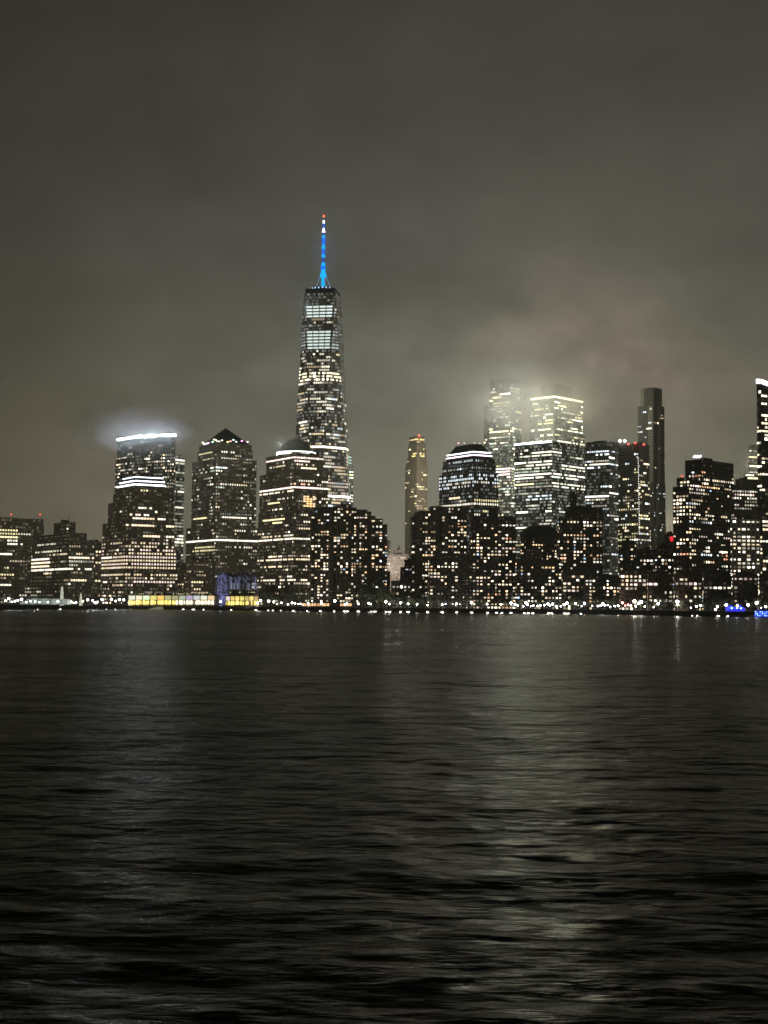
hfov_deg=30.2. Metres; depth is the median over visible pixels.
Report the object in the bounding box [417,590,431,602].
tree
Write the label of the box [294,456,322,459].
ribbon window
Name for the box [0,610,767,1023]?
water
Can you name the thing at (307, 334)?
ribbon window
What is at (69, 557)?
ribbon window
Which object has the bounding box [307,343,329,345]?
ribbon window
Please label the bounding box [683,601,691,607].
tree
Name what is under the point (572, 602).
tree
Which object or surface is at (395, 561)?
civic building
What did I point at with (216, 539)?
ribbon window
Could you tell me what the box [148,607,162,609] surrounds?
landing steps
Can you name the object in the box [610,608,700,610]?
railing
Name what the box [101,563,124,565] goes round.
ribbon window
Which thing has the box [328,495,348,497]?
ribbon window
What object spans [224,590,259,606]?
pavilion
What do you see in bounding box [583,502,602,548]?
apartment tower
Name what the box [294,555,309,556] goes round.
ribbon window
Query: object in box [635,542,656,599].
apartment building
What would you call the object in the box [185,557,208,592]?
office building
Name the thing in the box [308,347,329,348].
ribbon window
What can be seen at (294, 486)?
ribbon window
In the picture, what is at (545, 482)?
ribbon window
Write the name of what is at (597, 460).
ribbon window
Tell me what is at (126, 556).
ribbon window
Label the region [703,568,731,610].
apartment building
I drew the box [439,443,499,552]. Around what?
office tower
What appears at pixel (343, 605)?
shop arcade
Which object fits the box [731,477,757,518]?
apartment tower
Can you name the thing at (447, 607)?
railing
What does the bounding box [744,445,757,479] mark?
residential tower
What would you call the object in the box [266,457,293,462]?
ribbon window
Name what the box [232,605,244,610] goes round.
boat
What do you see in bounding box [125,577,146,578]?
ribbon window
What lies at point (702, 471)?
window
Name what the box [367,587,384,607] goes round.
tree
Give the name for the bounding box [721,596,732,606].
tree
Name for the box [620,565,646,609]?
apartment building
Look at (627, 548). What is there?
apartment building
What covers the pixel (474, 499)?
ribbon window
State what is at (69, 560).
ribbon window
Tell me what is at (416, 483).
residential tower
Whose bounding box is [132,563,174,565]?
ribbon window
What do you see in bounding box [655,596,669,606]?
tree
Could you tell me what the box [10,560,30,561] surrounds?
ribbon window
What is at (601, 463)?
ribbon window
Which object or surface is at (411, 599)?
tree
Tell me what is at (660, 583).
apartment building
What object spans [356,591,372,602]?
tree
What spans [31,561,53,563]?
ribbon window
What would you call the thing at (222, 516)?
ribbon window
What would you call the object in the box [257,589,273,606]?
tree
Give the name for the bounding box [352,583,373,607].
tree
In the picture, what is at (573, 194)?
sky
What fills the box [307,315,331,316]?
ribbon window
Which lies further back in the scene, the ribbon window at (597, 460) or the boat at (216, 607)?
the ribbon window at (597, 460)
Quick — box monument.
[60,587,63,605]
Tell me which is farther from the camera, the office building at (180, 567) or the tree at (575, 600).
the office building at (180, 567)
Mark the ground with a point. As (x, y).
(127, 605)
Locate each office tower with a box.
[100,476,177,604]
[115,434,175,516]
[174,455,184,562]
[185,428,257,605]
[257,439,327,605]
[348,454,352,506]
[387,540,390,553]
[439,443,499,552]
[484,405,489,450]
[489,378,520,516]
[514,441,584,532]
[530,384,584,445]
[585,441,618,574]
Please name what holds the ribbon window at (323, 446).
in the skyscraper
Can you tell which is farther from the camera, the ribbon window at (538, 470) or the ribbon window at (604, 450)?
the ribbon window at (538, 470)
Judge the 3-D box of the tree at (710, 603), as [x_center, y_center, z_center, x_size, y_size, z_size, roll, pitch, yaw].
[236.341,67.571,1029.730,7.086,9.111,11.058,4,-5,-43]
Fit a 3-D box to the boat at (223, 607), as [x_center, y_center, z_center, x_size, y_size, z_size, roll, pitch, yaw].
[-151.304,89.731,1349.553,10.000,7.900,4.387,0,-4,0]
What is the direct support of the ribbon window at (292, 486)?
in the office tower at (293, 487)
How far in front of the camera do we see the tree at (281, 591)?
1327.75 m
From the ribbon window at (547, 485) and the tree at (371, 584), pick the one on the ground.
the tree at (371, 584)
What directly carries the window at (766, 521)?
in the residential tower at (762, 432)
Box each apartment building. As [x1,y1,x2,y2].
[391,575,410,607]
[400,553,411,595]
[428,553,471,608]
[516,544,561,608]
[521,525,557,558]
[562,571,583,609]
[584,569,619,609]
[619,532,636,574]
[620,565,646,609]
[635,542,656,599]
[647,570,672,610]
[653,541,672,573]
[674,564,701,610]
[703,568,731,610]
[730,512,759,596]
[732,569,757,611]
[759,571,767,609]
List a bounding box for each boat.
[211,604,220,609]
[219,605,229,609]
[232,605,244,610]
[243,605,251,610]
[750,604,767,616]
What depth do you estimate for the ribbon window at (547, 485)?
1872.20 m
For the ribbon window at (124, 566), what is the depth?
1633.76 m
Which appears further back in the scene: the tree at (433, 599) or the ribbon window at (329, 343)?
the ribbon window at (329, 343)
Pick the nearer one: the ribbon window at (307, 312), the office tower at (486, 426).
the ribbon window at (307, 312)
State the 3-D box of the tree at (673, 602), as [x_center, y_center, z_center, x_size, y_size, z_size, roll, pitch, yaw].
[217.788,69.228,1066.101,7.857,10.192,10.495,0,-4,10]
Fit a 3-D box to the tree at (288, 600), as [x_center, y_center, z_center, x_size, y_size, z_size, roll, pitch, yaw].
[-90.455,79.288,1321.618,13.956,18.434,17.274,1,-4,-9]
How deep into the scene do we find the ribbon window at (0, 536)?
1666.80 m
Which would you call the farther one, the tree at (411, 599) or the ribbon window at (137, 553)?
the ribbon window at (137, 553)
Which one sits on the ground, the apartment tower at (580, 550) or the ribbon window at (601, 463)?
the apartment tower at (580, 550)
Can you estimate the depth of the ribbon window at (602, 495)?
1813.72 m
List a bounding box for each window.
[0,533,29,534]
[0,536,17,537]
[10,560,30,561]
[31,558,48,560]
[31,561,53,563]
[69,557,88,558]
[69,560,93,562]
[101,559,124,561]
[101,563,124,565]
[101,566,124,568]
[101,574,124,575]
[102,512,176,599]
[115,448,174,502]
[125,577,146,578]
[126,556,175,558]
[126,559,175,561]
[126,566,174,568]
[132,524,153,526]
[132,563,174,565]
[133,517,153,519]
[134,581,173,582]
[137,553,161,554]
[151,578,176,579]
[186,539,214,542]
[192,454,255,593]
[216,539,257,541]
[221,483,246,485]
[222,516,246,518]
[257,463,327,604]
[260,486,292,491]
[263,518,284,521]
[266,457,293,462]
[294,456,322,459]
[294,486,327,489]
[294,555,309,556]
[297,309,347,499]
[306,306,332,307]
[306,309,331,310]
[307,312,331,313]
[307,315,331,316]
[307,331,330,332]
[307,334,329,335]
[307,337,329,338]
[307,340,329,342]
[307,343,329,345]
[307,366,328,367]
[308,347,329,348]
[309,433,323,434]
[311,505,386,601]
[323,446,345,448]
[323,465,346,468]
[326,433,344,436]
[328,482,347,484]
[328,485,347,487]
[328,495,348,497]
[332,498,348,500]
[412,508,465,587]
[443,503,472,505]
[448,477,472,481]
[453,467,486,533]
[473,525,514,607]
[474,499,497,501]
[474,503,497,505]
[490,383,520,515]
[490,433,509,435]
[490,436,509,438]
[514,473,551,476]
[514,482,545,485]
[515,449,584,523]
[515,461,541,463]
[515,470,539,472]
[516,479,550,482]
[522,485,550,487]
[531,405,582,440]
[555,428,582,433]
[557,417,582,421]
[561,521,601,568]
[585,460,608,462]
[585,495,608,497]
[585,498,608,500]
[587,450,608,452]
[589,463,608,465]
[618,453,650,561]
[674,471,732,608]
[734,521,758,567]
[757,403,767,572]
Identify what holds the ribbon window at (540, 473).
in the office tower at (549, 476)
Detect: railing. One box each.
[391,607,504,607]
[511,608,609,609]
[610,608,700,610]
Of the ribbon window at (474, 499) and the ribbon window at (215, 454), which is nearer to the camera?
the ribbon window at (474, 499)
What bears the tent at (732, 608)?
on the promenade path
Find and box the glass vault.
[215,573,256,605]
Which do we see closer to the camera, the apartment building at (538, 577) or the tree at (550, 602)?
the tree at (550, 602)
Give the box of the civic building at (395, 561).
[387,548,408,605]
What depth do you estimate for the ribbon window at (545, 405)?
2015.21 m
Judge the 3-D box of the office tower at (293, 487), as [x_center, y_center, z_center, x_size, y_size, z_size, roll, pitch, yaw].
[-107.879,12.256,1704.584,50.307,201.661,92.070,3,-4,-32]
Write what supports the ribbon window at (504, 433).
in the office tower at (505, 415)
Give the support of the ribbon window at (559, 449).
in the office tower at (549, 476)
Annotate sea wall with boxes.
[0,605,755,616]
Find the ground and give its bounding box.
[0,604,702,610]
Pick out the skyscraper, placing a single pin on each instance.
(321, 424)
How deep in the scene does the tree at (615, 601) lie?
1133.26 m
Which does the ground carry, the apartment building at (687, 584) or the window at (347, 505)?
the apartment building at (687, 584)
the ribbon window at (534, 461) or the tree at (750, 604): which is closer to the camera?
the tree at (750, 604)
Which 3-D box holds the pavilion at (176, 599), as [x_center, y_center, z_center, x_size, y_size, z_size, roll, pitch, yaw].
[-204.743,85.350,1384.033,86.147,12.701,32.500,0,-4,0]
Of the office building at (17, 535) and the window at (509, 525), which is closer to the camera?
the window at (509, 525)
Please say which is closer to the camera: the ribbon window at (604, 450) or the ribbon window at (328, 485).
the ribbon window at (604, 450)
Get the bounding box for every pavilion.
[20,598,71,605]
[126,593,219,605]
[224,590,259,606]
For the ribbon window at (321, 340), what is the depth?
1892.42 m
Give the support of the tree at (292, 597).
on the ground
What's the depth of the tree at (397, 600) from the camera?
1259.08 m
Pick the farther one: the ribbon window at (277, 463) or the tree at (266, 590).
the ribbon window at (277, 463)
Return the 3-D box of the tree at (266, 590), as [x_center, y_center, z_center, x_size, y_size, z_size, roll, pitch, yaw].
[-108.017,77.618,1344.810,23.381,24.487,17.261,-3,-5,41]
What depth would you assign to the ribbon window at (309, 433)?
1877.01 m
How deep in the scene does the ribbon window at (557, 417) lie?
2025.32 m
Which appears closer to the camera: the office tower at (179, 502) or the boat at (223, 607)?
the boat at (223, 607)
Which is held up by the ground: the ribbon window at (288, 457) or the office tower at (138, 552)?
the office tower at (138, 552)
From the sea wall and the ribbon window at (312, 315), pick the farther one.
the ribbon window at (312, 315)
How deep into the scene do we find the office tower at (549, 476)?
1877.73 m
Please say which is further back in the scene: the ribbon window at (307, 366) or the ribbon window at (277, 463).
the ribbon window at (307, 366)
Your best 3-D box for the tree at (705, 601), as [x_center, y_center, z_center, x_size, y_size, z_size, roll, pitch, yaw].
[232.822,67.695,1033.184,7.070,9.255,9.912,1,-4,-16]
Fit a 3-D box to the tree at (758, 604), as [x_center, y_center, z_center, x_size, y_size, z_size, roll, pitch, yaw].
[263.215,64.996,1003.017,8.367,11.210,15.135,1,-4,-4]
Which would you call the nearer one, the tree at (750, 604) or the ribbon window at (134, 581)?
the tree at (750, 604)
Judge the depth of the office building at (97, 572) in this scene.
1560.59 m
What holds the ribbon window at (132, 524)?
in the office tower at (138, 552)
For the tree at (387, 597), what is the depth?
1263.46 m
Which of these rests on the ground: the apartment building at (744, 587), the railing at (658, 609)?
the apartment building at (744, 587)
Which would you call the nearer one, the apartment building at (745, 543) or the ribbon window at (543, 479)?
the apartment building at (745, 543)
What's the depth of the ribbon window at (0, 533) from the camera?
1672.51 m
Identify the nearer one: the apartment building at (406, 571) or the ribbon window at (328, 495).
the apartment building at (406, 571)
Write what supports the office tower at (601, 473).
on the ground
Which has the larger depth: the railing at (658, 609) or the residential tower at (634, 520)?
the residential tower at (634, 520)
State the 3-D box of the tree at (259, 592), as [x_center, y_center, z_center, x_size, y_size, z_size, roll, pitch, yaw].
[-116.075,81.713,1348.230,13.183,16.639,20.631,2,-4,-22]
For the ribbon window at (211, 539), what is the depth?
1788.65 m
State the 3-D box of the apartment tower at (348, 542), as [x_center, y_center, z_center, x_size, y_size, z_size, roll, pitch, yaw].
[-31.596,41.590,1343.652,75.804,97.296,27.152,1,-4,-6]
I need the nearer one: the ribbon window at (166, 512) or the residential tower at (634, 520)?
the residential tower at (634, 520)
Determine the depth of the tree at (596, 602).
1158.22 m
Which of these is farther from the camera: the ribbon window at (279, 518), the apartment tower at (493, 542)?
the ribbon window at (279, 518)
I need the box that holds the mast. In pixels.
[79,594,82,605]
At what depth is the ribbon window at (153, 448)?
1871.06 m
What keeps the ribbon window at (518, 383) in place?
in the office tower at (505, 415)
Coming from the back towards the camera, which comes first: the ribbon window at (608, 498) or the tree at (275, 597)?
the ribbon window at (608, 498)
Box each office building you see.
[0,514,43,603]
[31,518,93,604]
[93,538,101,604]
[176,559,185,592]
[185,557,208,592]
[516,531,521,558]
[664,527,672,552]
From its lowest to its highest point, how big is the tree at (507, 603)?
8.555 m
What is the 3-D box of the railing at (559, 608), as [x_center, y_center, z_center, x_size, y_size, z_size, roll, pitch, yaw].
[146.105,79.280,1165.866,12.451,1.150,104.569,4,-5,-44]
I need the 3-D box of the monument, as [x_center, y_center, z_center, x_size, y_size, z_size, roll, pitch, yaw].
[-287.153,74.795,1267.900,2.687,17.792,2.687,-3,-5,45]
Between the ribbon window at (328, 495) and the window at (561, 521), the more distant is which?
the ribbon window at (328, 495)
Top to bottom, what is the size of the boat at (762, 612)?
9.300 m
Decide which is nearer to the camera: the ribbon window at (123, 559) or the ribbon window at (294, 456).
the ribbon window at (123, 559)
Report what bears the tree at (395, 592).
on the ground
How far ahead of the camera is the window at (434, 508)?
1325.00 m
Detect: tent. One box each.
[725,605,734,610]
[735,606,744,611]
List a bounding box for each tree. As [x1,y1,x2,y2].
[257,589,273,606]
[258,589,267,602]
[262,582,278,606]
[268,590,278,600]
[271,592,284,602]
[277,585,292,606]
[279,587,300,606]
[281,587,292,606]
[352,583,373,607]
[353,575,385,607]
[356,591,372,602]
[358,581,375,607]
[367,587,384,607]
[370,587,385,607]
[371,591,396,607]
[375,588,395,607]
[392,597,402,606]
[406,596,415,607]
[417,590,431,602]
[427,595,435,606]
[505,599,513,608]
[518,599,525,607]
[544,599,556,606]
[553,596,562,607]
[568,598,582,605]
[569,597,579,606]
[592,600,599,609]
[610,595,619,608]
[645,600,653,606]
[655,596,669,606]
[669,598,678,606]
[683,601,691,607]
[698,599,709,607]
[702,600,716,606]
[713,598,721,610]
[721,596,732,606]
[747,601,752,611]
[753,597,762,609]
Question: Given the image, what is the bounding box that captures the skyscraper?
[295,215,350,506]
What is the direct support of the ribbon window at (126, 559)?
in the office tower at (138, 552)
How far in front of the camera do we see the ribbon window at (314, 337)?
1892.89 m
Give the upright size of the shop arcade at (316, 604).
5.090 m
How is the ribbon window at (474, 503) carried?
in the office tower at (469, 478)
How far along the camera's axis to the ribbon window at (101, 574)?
1632.97 m
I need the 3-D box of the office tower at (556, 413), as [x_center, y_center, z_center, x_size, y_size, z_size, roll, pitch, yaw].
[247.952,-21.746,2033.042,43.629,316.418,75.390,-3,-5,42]
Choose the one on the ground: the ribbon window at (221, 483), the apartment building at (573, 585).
the apartment building at (573, 585)
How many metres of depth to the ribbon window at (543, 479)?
1875.86 m
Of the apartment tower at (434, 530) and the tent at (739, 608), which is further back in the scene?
the apartment tower at (434, 530)
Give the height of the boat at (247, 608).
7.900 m
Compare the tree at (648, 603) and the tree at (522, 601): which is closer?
the tree at (648, 603)
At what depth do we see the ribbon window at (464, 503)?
1544.93 m
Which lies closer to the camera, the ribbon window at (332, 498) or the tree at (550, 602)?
the tree at (550, 602)
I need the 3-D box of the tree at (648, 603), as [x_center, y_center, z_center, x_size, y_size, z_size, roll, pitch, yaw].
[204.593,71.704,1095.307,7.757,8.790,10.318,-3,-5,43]
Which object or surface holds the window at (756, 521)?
in the apartment building at (745, 543)
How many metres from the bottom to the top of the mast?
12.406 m
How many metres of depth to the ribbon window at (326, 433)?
1885.97 m
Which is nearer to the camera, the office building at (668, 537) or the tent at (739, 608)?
the tent at (739, 608)
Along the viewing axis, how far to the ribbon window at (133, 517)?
1617.89 m
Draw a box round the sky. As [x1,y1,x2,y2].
[0,0,767,562]
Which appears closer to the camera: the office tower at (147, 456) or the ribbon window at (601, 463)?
the ribbon window at (601, 463)
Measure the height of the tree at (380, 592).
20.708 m
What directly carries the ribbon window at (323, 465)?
in the skyscraper
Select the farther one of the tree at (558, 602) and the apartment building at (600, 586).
the apartment building at (600, 586)
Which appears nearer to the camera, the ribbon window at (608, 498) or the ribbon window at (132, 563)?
the ribbon window at (132, 563)
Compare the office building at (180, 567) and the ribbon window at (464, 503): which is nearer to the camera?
the ribbon window at (464, 503)
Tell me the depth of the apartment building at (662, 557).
1276.81 m
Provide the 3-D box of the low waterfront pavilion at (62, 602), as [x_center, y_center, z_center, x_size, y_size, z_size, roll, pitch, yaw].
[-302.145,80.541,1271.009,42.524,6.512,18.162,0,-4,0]
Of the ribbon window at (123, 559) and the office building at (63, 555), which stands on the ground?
the office building at (63, 555)
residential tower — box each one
[405,435,426,553]
[618,440,650,574]
[637,387,665,549]
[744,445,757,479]
[756,379,767,572]
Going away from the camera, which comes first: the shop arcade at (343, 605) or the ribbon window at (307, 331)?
the shop arcade at (343, 605)
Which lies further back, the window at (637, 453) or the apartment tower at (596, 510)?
the window at (637, 453)
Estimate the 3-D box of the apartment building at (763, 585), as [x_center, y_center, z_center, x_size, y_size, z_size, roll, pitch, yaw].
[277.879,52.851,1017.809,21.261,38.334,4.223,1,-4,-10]
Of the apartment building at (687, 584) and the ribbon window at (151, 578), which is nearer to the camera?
the apartment building at (687, 584)
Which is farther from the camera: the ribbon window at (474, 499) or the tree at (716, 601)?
the ribbon window at (474, 499)
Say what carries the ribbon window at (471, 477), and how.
in the office tower at (469, 478)
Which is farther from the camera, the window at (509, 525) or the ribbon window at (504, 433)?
the ribbon window at (504, 433)
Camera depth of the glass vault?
1488.57 m
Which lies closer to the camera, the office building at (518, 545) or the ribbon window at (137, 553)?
the ribbon window at (137, 553)
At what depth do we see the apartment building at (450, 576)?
1264.82 m
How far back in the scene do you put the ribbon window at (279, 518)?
1694.50 m
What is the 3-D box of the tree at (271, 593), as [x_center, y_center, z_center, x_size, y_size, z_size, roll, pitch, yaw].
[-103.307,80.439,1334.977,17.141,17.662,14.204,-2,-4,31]
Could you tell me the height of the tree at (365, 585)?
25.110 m
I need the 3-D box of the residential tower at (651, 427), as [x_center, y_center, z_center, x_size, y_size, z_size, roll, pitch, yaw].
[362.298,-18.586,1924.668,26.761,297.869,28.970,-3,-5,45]
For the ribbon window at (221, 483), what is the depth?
1773.87 m
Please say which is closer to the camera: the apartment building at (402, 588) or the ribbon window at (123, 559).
the apartment building at (402, 588)
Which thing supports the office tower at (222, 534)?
on the ground
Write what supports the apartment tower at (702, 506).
on the ground
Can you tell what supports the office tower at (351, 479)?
on the ground
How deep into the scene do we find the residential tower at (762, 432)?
1262.21 m
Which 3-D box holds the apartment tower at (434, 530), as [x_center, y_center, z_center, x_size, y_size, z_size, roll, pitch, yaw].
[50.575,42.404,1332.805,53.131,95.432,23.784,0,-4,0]
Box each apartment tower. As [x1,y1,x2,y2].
[310,504,389,607]
[409,506,466,607]
[471,508,515,608]
[558,491,602,574]
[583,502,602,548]
[673,455,733,609]
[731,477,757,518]
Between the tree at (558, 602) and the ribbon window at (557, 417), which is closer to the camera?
the tree at (558, 602)
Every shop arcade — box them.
[302,602,329,606]
[340,602,351,607]
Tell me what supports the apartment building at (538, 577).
on the ground
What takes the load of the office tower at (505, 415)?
on the ground
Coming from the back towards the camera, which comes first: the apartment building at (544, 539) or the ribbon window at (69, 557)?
the apartment building at (544, 539)
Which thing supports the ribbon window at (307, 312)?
in the skyscraper

